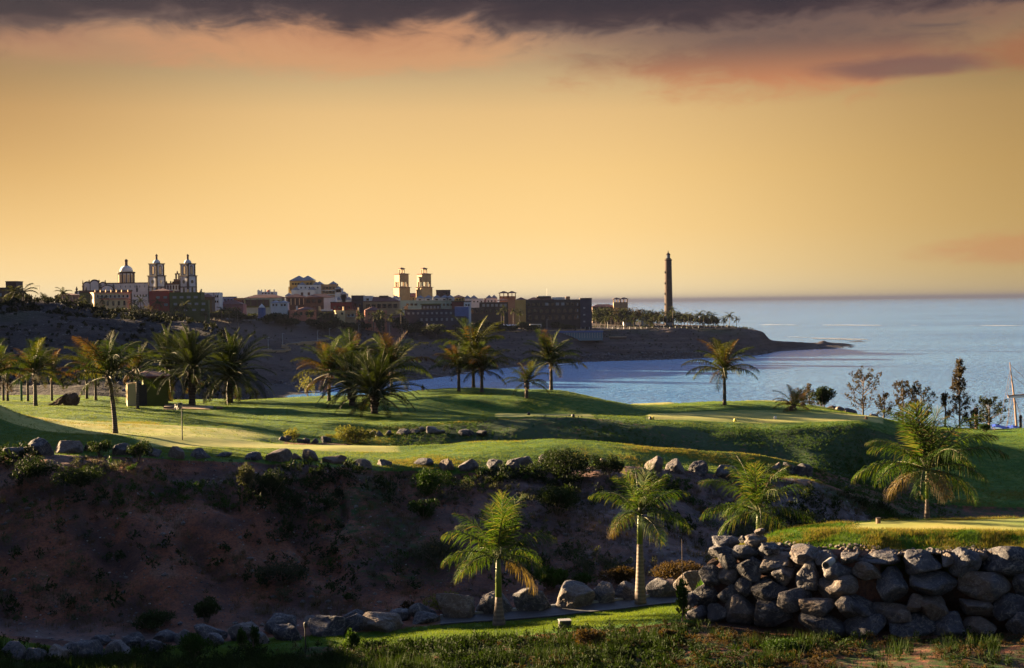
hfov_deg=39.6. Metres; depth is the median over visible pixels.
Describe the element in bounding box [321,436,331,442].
rock
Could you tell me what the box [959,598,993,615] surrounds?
boulder
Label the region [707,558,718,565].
boulder
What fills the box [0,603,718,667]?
lawn grass
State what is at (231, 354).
palm tree
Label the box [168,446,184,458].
boulder
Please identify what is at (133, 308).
broadleaf tree
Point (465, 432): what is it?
rock
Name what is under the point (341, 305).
boxy house
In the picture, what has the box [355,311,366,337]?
palm tree
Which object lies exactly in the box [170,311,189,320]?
broadleaf tree
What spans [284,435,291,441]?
rock
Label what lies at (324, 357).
palm tree
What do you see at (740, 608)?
boulder
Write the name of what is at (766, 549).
boulder
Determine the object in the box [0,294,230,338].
ridge scrub
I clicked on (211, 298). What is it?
hip roof house
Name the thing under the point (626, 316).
palm tree
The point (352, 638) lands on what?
bush
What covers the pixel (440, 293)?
roof box
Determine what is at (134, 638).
boulder
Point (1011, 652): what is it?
foreground gold herbs
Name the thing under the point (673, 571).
bush
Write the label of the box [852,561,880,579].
boulder
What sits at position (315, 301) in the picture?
balcony house
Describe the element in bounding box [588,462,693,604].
palm tree
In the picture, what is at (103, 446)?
bush
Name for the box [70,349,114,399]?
palm tree
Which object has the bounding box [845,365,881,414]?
casuarina tree
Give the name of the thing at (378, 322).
broadleaf tree
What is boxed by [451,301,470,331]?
boxy house
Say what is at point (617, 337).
stone wall
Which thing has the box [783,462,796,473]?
boulder
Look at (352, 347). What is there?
palm tree
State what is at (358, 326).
broadleaf tree
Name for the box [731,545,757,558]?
boulder
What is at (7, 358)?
palm tree
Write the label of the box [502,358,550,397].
palm tree
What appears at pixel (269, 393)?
sea rock
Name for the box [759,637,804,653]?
bush
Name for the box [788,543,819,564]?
boulder
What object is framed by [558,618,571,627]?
ground light
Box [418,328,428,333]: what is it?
broadleaf tree
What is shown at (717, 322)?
broadleaf tree
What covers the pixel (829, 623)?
boulder
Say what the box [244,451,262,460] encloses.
boulder
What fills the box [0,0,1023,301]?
sky
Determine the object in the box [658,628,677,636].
bush
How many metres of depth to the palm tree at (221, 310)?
722.75 m
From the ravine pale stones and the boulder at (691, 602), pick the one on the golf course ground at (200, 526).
the ravine pale stones
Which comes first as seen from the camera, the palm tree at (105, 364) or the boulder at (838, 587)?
the boulder at (838, 587)
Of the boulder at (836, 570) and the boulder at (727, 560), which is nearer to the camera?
the boulder at (836, 570)
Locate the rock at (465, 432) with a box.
[458,429,473,435]
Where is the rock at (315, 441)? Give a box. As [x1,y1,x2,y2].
[311,438,318,443]
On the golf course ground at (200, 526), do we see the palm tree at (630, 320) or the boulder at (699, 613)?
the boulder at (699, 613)
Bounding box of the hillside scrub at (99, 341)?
[0,295,259,399]
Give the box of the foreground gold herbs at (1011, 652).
[133,623,1021,667]
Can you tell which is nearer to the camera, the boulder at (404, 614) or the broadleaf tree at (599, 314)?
the boulder at (404, 614)
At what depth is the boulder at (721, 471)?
78.41 m
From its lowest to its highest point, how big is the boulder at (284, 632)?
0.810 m
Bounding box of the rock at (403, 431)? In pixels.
[397,428,409,434]
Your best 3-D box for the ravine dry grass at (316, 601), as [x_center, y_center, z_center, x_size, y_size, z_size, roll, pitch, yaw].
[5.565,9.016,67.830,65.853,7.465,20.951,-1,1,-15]
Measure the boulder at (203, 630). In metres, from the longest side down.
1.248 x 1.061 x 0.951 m
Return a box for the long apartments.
[404,306,468,336]
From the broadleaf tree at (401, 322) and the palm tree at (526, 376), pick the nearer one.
the palm tree at (526, 376)
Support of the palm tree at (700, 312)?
on the headland ground at (680, 337)
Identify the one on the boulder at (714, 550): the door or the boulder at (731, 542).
the boulder at (731, 542)
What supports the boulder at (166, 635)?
on the golf course ground at (200, 526)
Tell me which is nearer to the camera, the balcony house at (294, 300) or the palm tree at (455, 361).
the palm tree at (455, 361)
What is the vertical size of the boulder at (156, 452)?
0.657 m
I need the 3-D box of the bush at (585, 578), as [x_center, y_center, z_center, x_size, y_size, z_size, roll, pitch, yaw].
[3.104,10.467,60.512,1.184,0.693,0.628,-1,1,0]
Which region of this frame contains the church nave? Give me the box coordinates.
[75,279,148,308]
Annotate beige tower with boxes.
[392,267,409,299]
[414,268,432,299]
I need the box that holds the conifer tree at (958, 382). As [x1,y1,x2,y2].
[942,358,970,427]
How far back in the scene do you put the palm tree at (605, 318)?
991.09 m
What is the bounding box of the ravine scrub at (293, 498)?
[0,440,923,616]
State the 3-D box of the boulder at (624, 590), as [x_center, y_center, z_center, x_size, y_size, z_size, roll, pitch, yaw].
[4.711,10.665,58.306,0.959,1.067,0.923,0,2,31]
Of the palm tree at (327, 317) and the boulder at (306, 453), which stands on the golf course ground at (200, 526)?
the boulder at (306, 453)
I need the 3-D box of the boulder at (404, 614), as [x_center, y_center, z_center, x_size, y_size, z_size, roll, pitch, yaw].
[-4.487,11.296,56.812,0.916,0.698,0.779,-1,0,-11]
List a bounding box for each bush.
[7,454,62,484]
[49,464,105,492]
[86,439,112,456]
[126,438,152,461]
[131,609,176,630]
[179,632,212,658]
[193,595,221,622]
[236,462,257,492]
[237,627,247,647]
[249,624,260,647]
[254,560,309,583]
[255,467,284,500]
[283,427,299,441]
[298,374,316,395]
[333,424,377,443]
[345,628,361,649]
[398,600,414,608]
[407,498,440,519]
[408,467,452,498]
[409,534,464,568]
[422,589,458,610]
[526,447,604,482]
[534,484,580,513]
[534,564,570,589]
[571,572,597,584]
[573,627,606,650]
[595,454,625,477]
[597,565,635,583]
[651,559,702,580]
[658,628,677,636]
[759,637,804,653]
[809,386,837,406]
[978,423,990,431]
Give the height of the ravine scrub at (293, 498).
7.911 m
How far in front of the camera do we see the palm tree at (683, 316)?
1014.53 m
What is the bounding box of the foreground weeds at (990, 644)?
[0,614,1020,667]
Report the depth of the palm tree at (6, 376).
112.03 m
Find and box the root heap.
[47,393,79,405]
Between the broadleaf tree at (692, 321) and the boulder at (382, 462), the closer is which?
the boulder at (382, 462)
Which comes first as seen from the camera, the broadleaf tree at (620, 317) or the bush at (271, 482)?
the bush at (271, 482)
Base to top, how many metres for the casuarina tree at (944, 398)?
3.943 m
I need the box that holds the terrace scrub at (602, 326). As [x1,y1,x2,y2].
[206,313,753,337]
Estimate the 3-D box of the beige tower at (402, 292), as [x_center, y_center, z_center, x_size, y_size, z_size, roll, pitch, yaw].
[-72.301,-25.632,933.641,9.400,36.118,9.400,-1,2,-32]
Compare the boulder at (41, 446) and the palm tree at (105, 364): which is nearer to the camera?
the boulder at (41, 446)
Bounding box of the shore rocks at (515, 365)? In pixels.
[265,346,852,385]
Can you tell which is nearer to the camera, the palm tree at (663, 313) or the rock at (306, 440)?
the rock at (306, 440)
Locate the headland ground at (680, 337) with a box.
[0,300,862,399]
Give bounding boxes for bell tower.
[147,254,165,302]
[178,254,197,291]
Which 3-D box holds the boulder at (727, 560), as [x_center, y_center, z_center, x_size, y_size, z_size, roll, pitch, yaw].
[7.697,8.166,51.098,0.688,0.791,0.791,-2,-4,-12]
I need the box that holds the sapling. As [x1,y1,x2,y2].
[675,539,690,620]
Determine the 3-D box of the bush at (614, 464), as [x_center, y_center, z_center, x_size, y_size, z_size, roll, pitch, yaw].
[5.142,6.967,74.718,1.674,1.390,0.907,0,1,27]
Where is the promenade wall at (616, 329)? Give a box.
[498,328,736,331]
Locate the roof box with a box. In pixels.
[436,290,449,296]
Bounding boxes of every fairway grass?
[0,387,1023,506]
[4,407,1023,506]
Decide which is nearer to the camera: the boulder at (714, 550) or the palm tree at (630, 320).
the boulder at (714, 550)
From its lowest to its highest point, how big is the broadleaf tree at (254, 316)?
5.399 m
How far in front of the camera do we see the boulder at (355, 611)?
56.80 m
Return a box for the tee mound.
[693,518,1023,629]
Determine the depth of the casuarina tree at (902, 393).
128.05 m
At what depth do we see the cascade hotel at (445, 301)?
880.77 m
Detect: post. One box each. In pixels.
[20,381,22,400]
[876,517,880,523]
[1019,415,1021,427]
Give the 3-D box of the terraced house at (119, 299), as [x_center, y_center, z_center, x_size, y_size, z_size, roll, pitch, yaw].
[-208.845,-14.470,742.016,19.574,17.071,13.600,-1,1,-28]
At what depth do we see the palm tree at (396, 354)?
126.61 m
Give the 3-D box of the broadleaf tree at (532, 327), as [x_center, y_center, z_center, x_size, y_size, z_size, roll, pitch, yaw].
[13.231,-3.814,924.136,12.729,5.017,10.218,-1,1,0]
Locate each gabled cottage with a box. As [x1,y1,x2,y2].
[270,301,278,312]
[279,301,289,314]
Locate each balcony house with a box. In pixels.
[285,292,305,309]
[304,292,336,317]
[420,303,440,308]
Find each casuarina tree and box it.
[804,383,814,403]
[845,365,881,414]
[874,391,894,418]
[892,379,915,416]
[909,380,937,417]
[940,390,952,424]
[961,409,981,428]
[972,395,1008,428]
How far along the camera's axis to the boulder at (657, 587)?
58.11 m
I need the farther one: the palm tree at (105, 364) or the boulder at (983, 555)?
the palm tree at (105, 364)
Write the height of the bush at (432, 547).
1.656 m
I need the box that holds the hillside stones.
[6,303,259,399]
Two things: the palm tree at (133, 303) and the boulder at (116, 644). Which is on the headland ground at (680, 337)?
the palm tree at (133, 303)
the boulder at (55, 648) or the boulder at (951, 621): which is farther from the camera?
the boulder at (55, 648)
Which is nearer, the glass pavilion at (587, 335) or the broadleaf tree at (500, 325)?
the broadleaf tree at (500, 325)
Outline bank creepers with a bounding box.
[373,415,963,518]
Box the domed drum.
[117,259,134,282]
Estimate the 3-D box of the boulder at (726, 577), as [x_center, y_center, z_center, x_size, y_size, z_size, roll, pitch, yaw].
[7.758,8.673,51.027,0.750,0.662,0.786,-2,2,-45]
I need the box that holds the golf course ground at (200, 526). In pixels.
[0,388,1023,667]
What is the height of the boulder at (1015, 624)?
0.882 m
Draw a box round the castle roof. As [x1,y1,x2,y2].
[257,289,276,294]
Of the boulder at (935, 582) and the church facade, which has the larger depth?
the church facade
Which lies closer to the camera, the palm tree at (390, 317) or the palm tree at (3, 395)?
the palm tree at (3, 395)
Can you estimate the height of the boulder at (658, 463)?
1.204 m
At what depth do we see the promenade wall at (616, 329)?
966.67 m
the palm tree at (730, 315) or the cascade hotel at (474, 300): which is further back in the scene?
the palm tree at (730, 315)
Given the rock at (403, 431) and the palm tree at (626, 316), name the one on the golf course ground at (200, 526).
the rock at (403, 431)
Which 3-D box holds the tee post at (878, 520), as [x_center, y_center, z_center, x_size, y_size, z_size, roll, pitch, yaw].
[13.684,7.022,53.135,0.190,0.310,0.181,-1,1,0]
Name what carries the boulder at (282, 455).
on the golf course ground at (200, 526)
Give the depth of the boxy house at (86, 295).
743.68 m
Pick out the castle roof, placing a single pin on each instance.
(260, 292)
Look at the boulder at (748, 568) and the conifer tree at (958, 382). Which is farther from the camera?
the conifer tree at (958, 382)
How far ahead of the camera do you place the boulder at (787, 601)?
49.00 m
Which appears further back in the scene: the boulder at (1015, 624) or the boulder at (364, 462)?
the boulder at (364, 462)
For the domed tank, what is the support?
on the headland ground at (680, 337)
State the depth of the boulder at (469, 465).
75.01 m
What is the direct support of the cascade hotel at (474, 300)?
on the headland ground at (680, 337)
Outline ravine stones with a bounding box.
[2,457,872,640]
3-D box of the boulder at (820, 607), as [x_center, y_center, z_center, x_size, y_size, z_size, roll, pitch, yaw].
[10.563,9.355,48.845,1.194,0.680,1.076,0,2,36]
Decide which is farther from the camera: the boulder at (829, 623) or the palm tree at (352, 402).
the palm tree at (352, 402)
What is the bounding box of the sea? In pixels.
[285,297,1023,428]
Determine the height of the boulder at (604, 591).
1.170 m
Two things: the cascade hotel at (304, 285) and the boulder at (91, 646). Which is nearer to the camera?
the boulder at (91, 646)
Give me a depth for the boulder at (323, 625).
54.07 m
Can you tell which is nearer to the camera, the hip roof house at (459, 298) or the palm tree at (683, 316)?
the hip roof house at (459, 298)
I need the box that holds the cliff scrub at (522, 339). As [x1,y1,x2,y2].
[259,328,761,374]
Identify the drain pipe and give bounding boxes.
[822,557,835,568]
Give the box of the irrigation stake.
[303,622,306,652]
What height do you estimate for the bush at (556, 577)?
1.203 m
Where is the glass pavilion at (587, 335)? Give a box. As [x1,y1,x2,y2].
[556,331,602,340]
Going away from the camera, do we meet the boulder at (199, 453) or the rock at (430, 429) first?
the boulder at (199, 453)
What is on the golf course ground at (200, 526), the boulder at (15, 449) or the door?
the boulder at (15, 449)
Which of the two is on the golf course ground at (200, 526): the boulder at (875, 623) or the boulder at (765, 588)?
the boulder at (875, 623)
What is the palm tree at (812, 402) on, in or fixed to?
on the golf course ground at (200, 526)
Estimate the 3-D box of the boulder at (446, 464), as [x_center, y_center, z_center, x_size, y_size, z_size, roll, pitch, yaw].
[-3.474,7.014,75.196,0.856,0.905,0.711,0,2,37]
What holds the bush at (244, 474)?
on the golf course ground at (200, 526)
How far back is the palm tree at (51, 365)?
118.03 m
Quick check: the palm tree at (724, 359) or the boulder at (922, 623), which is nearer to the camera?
the boulder at (922, 623)
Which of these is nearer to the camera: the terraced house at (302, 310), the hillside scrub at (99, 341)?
the hillside scrub at (99, 341)
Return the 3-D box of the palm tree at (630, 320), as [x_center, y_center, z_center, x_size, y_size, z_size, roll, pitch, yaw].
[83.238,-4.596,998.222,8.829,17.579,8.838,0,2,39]
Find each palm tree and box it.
[0,337,31,392]
[0,345,22,400]
[0,355,23,400]
[1,337,75,405]
[2,285,21,299]
[9,283,37,300]
[10,353,45,401]
[32,349,77,400]
[53,287,71,299]
[59,343,101,398]
[61,330,155,432]
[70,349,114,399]
[114,342,169,408]
[127,299,137,307]
[131,322,209,401]
[134,296,147,308]
[143,323,242,404]
[151,299,163,307]
[178,300,191,314]
[182,327,277,404]
[217,307,227,324]
[225,308,233,323]
[233,307,242,328]
[291,334,370,400]
[304,309,314,326]
[310,349,386,407]
[317,310,329,329]
[317,327,380,378]
[321,346,427,417]
[323,311,331,319]
[351,331,436,392]
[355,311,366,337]
[368,311,378,337]
[377,311,386,334]
[385,313,395,338]
[395,307,405,337]
[429,339,490,390]
[431,315,507,387]
[441,489,556,625]
[450,340,515,391]
[496,309,505,324]
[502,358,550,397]
[510,308,516,323]
[516,309,522,321]
[521,328,586,389]
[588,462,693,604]
[592,313,597,327]
[601,316,609,322]
[606,311,617,319]
[622,313,630,320]
[625,315,636,327]
[643,317,655,327]
[659,309,668,326]
[678,312,688,326]
[681,337,760,404]
[691,313,699,327]
[693,310,704,319]
[698,452,815,535]
[708,312,717,321]
[725,312,734,326]
[773,384,817,412]
[789,388,818,406]
[851,400,1008,519]
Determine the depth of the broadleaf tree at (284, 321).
764.11 m
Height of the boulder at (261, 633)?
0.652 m
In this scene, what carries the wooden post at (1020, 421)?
on the golf course ground at (200, 526)
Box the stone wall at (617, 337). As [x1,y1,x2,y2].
[609,337,625,338]
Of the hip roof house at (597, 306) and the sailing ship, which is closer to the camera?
the sailing ship
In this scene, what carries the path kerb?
on the golf course ground at (200, 526)
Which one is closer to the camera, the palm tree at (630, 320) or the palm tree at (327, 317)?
the palm tree at (327, 317)
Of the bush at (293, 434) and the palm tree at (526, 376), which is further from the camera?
the palm tree at (526, 376)
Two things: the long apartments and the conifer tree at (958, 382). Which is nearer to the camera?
the conifer tree at (958, 382)
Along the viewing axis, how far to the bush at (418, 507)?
67.73 m
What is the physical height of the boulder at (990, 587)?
1.138 m
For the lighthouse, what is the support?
on the headland ground at (680, 337)
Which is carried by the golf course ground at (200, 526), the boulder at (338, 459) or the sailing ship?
the boulder at (338, 459)
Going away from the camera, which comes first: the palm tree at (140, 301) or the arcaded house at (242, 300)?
the palm tree at (140, 301)
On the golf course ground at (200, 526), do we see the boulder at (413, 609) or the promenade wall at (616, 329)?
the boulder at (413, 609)
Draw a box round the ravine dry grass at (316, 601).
[0,453,899,633]
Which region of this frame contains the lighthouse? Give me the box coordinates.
[664,252,672,315]
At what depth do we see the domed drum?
815.08 m
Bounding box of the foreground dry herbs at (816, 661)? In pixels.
[125,618,1023,667]
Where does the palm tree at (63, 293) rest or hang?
on the headland ground at (680, 337)
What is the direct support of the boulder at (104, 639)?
on the golf course ground at (200, 526)
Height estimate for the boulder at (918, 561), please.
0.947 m
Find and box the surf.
[806,337,866,339]
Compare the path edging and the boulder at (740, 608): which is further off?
the path edging
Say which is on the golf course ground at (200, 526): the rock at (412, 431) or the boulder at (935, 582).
the rock at (412, 431)
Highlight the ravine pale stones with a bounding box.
[1,455,871,639]
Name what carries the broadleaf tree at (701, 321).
on the headland ground at (680, 337)
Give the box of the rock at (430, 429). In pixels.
[426,426,440,433]
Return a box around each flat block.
[0,287,9,302]
[5,281,22,300]
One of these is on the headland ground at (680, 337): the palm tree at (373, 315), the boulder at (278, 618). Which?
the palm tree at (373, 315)
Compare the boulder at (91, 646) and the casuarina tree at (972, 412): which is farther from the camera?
the casuarina tree at (972, 412)
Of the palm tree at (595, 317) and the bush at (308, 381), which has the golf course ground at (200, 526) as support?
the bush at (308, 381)
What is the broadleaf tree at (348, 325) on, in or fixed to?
on the headland ground at (680, 337)
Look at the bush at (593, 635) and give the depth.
47.65 m
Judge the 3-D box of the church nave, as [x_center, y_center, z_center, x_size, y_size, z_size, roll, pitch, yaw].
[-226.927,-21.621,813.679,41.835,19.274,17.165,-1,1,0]
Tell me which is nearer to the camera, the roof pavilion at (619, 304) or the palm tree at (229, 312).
the palm tree at (229, 312)
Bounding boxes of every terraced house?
[90,290,131,310]
[288,306,316,320]
[316,306,333,322]
[334,307,344,328]
[387,314,405,337]
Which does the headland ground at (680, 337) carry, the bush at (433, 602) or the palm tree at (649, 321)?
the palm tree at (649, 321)
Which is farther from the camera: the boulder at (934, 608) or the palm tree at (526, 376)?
the palm tree at (526, 376)
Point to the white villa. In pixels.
(642, 323)
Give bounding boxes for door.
[139,385,146,405]
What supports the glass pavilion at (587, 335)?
on the headland ground at (680, 337)
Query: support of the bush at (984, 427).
on the golf course ground at (200, 526)
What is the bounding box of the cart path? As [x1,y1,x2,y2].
[440,595,677,622]
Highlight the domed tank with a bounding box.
[258,304,265,317]
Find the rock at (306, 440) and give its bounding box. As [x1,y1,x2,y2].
[302,437,310,443]
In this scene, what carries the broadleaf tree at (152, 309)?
on the headland ground at (680, 337)
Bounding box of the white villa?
[641,318,653,325]
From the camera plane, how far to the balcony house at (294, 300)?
829.64 m
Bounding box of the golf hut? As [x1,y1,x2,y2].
[126,371,171,406]
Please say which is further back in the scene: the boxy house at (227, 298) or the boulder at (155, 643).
the boxy house at (227, 298)
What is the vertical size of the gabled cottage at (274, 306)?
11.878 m
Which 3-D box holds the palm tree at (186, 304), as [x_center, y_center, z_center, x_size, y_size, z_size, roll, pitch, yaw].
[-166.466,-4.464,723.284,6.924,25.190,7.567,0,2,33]
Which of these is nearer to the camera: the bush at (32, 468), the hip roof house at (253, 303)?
the bush at (32, 468)
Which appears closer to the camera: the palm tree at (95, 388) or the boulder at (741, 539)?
the boulder at (741, 539)
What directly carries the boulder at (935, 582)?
on the boulder at (934, 608)
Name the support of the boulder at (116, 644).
on the golf course ground at (200, 526)
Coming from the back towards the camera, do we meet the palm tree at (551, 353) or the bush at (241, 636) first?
the palm tree at (551, 353)
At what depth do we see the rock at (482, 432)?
94.29 m
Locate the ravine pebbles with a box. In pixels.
[0,454,909,639]
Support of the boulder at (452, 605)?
on the golf course ground at (200, 526)
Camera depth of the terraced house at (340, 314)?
790.12 m
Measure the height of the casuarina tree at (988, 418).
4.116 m
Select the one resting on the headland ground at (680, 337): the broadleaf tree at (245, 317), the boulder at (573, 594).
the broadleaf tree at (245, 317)
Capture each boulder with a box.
[1,641,25,660]
[3,447,23,458]
[24,437,53,454]
[24,648,47,661]
[48,644,71,661]
[55,440,83,453]
[63,641,73,647]
[68,640,103,659]
[90,634,110,644]
[104,639,130,653]
[112,443,130,454]
[121,632,144,648]
[140,639,166,653]
[148,447,161,456]
[153,629,176,641]
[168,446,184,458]
[174,629,190,644]
[190,448,210,458]
[193,624,227,638]
[204,632,223,644]
[216,452,232,456]
[227,621,258,640]
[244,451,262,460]
[249,631,265,641]
[259,635,269,643]
[264,613,296,633]
[265,448,292,461]
[271,623,301,640]
[293,453,301,459]
[302,449,317,460]
[304,615,313,625]
[308,615,346,636]
[322,455,346,463]
[343,609,363,617]
[345,613,362,632]
[355,459,371,468]
[362,612,403,632]
[377,459,391,465]
[390,608,410,620]
[408,603,436,616]
[412,611,440,623]
[413,458,433,465]
[436,593,474,617]
[439,459,453,470]
[458,459,478,471]
[476,591,512,613]
[487,459,504,470]
[506,456,534,470]
[513,587,550,610]
[555,580,594,608]
[593,581,614,602]
[615,581,634,599]
[644,456,662,471]
[646,578,675,596]
[665,458,684,473]
[673,570,701,592]
[685,605,706,620]
[686,591,697,609]
[688,460,707,476]
[692,584,718,606]
[698,564,720,585]
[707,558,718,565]
[707,603,726,621]
[708,545,731,557]
[712,536,739,548]
[715,465,737,477]
[716,551,736,569]
[717,569,738,584]
[717,584,738,602]
[724,594,754,624]
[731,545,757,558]
[733,556,761,583]
[734,577,752,597]
[739,535,744,542]
[744,534,766,546]
[751,576,787,600]
[754,528,764,535]
[754,598,792,626]
[756,542,782,556]
[759,551,792,572]
[771,567,794,585]
[772,462,780,470]
[777,587,811,612]
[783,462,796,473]
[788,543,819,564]
[795,561,819,590]
[796,463,812,476]
[798,598,835,616]
[798,612,845,638]
[814,550,837,564]
[818,574,858,599]
[821,562,853,579]
[835,595,857,617]
[837,594,875,617]
[841,552,858,563]
[843,613,886,638]
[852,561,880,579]
[856,548,900,564]
[873,602,911,624]
[876,565,908,602]
[889,611,936,637]
[903,549,941,574]
[906,593,924,612]
[909,570,957,595]
[920,595,948,620]
[932,611,966,635]
[941,552,954,567]
[948,547,981,576]
[957,571,1011,603]
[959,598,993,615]
[963,616,996,635]
[977,550,988,560]
[980,546,1023,576]
[992,592,1023,620]
[1005,612,1023,634]
[1012,573,1023,595]
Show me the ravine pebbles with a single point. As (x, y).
(326, 538)
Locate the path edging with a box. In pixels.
[440,601,674,625]
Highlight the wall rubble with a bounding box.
[692,541,991,620]
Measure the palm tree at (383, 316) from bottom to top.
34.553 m
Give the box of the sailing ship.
[991,362,1023,428]
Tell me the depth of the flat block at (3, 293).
414.84 m
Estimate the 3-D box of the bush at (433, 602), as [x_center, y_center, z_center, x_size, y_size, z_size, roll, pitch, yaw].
[-2.866,10.911,57.862,1.609,0.923,0.875,-1,1,-22]
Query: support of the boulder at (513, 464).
on the golf course ground at (200, 526)
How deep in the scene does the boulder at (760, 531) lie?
50.81 m
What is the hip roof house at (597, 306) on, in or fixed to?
on the headland ground at (680, 337)
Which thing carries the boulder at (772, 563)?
on the tee mound
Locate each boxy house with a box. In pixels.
[79,292,89,303]
[169,289,209,321]
[205,292,222,310]
[223,297,236,301]
[330,302,353,310]
[345,310,356,323]
[351,295,373,321]
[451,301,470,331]
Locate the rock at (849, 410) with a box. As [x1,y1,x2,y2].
[844,408,856,413]
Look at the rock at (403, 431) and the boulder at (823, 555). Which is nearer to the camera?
the boulder at (823, 555)
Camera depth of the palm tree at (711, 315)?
1013.91 m
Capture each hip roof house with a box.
[61,293,79,304]
[149,288,172,315]
[199,290,214,311]
[223,300,246,313]
[245,294,284,314]
[358,306,386,333]
[363,296,399,318]
[410,293,433,299]
[454,295,465,300]
[592,304,612,323]
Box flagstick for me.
[174,402,182,439]
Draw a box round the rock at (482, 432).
[476,430,486,435]
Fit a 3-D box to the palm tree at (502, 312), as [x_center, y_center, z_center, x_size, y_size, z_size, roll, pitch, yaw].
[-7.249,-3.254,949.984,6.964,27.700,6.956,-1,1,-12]
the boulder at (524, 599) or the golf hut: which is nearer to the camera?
the boulder at (524, 599)
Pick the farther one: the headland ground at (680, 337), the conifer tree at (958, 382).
the headland ground at (680, 337)
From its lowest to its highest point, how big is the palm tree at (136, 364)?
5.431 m
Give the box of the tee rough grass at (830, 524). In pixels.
[695,514,1023,588]
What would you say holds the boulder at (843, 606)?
on the boulder at (875, 623)
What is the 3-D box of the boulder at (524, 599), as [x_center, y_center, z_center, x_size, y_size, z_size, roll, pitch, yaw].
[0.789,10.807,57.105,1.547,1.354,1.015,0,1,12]
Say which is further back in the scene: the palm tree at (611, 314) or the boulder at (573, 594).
the palm tree at (611, 314)
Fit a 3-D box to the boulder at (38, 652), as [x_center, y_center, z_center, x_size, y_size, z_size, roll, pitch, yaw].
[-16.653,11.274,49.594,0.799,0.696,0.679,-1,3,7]
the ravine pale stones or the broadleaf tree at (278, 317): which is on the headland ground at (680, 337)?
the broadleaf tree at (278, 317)
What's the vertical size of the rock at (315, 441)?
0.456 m
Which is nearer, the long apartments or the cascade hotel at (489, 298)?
the long apartments
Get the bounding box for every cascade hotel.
[285,276,350,301]
[393,295,454,313]
[465,295,483,307]
[484,295,496,301]
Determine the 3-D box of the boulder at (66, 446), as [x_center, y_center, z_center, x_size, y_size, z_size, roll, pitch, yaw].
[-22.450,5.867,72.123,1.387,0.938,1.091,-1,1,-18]
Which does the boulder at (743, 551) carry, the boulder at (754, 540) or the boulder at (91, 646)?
the boulder at (754, 540)
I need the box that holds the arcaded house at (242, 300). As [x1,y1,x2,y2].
[233,298,244,303]
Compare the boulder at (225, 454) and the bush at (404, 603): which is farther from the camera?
the boulder at (225, 454)
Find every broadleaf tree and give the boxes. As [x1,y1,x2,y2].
[128,305,146,311]
[139,305,159,315]
[150,310,172,315]
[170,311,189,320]
[210,312,217,319]
[215,309,235,320]
[225,308,243,320]
[236,313,251,320]
[247,313,257,321]
[259,314,272,322]
[269,312,292,323]
[275,319,293,324]
[287,318,300,325]
[305,318,318,327]
[324,315,343,334]
[341,322,356,329]
[352,323,365,329]
[359,321,371,328]
[375,310,384,333]
[391,316,409,337]
[406,326,414,333]
[409,320,423,335]
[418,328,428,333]
[426,324,445,337]
[448,324,461,337]
[474,319,491,330]
[493,323,505,330]
[504,325,517,330]
[516,322,528,330]
[524,325,540,330]
[550,321,560,328]
[558,323,576,328]
[592,307,604,325]
[598,307,614,320]
[609,311,628,325]
[615,307,632,325]
[625,307,641,325]
[641,309,657,323]
[651,311,662,325]
[665,310,680,324]
[675,312,691,325]
[682,313,694,324]
[695,317,713,326]
[707,317,719,326]
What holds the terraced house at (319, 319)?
on the headland ground at (680, 337)
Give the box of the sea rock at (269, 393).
[265,388,272,398]
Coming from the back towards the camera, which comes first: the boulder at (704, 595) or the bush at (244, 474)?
the bush at (244, 474)
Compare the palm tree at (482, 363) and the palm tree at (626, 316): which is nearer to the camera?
the palm tree at (482, 363)
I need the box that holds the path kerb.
[440,594,649,616]
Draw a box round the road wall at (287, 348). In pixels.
[260,338,333,351]
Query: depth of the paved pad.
110.18 m
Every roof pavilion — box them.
[499,291,515,301]
[613,297,627,324]
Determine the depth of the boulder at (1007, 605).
47.26 m
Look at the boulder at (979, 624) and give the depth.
47.27 m
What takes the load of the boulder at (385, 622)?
on the golf course ground at (200, 526)
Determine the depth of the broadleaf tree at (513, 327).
906.33 m
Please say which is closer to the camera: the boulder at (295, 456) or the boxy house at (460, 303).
the boulder at (295, 456)
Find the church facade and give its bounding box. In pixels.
[166,271,179,291]
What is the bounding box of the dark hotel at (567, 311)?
[471,296,591,328]
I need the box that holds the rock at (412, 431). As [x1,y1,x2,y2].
[410,429,420,433]
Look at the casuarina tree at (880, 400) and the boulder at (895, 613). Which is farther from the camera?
the casuarina tree at (880, 400)
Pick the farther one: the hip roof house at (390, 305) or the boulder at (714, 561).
the hip roof house at (390, 305)
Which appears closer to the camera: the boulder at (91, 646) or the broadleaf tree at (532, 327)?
the boulder at (91, 646)
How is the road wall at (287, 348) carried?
on the headland ground at (680, 337)
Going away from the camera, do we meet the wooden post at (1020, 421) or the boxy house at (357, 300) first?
the wooden post at (1020, 421)
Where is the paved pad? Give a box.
[164,405,209,408]
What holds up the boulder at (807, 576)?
on the tee mound
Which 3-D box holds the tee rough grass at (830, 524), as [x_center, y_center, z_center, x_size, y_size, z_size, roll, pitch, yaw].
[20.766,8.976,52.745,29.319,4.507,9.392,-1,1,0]

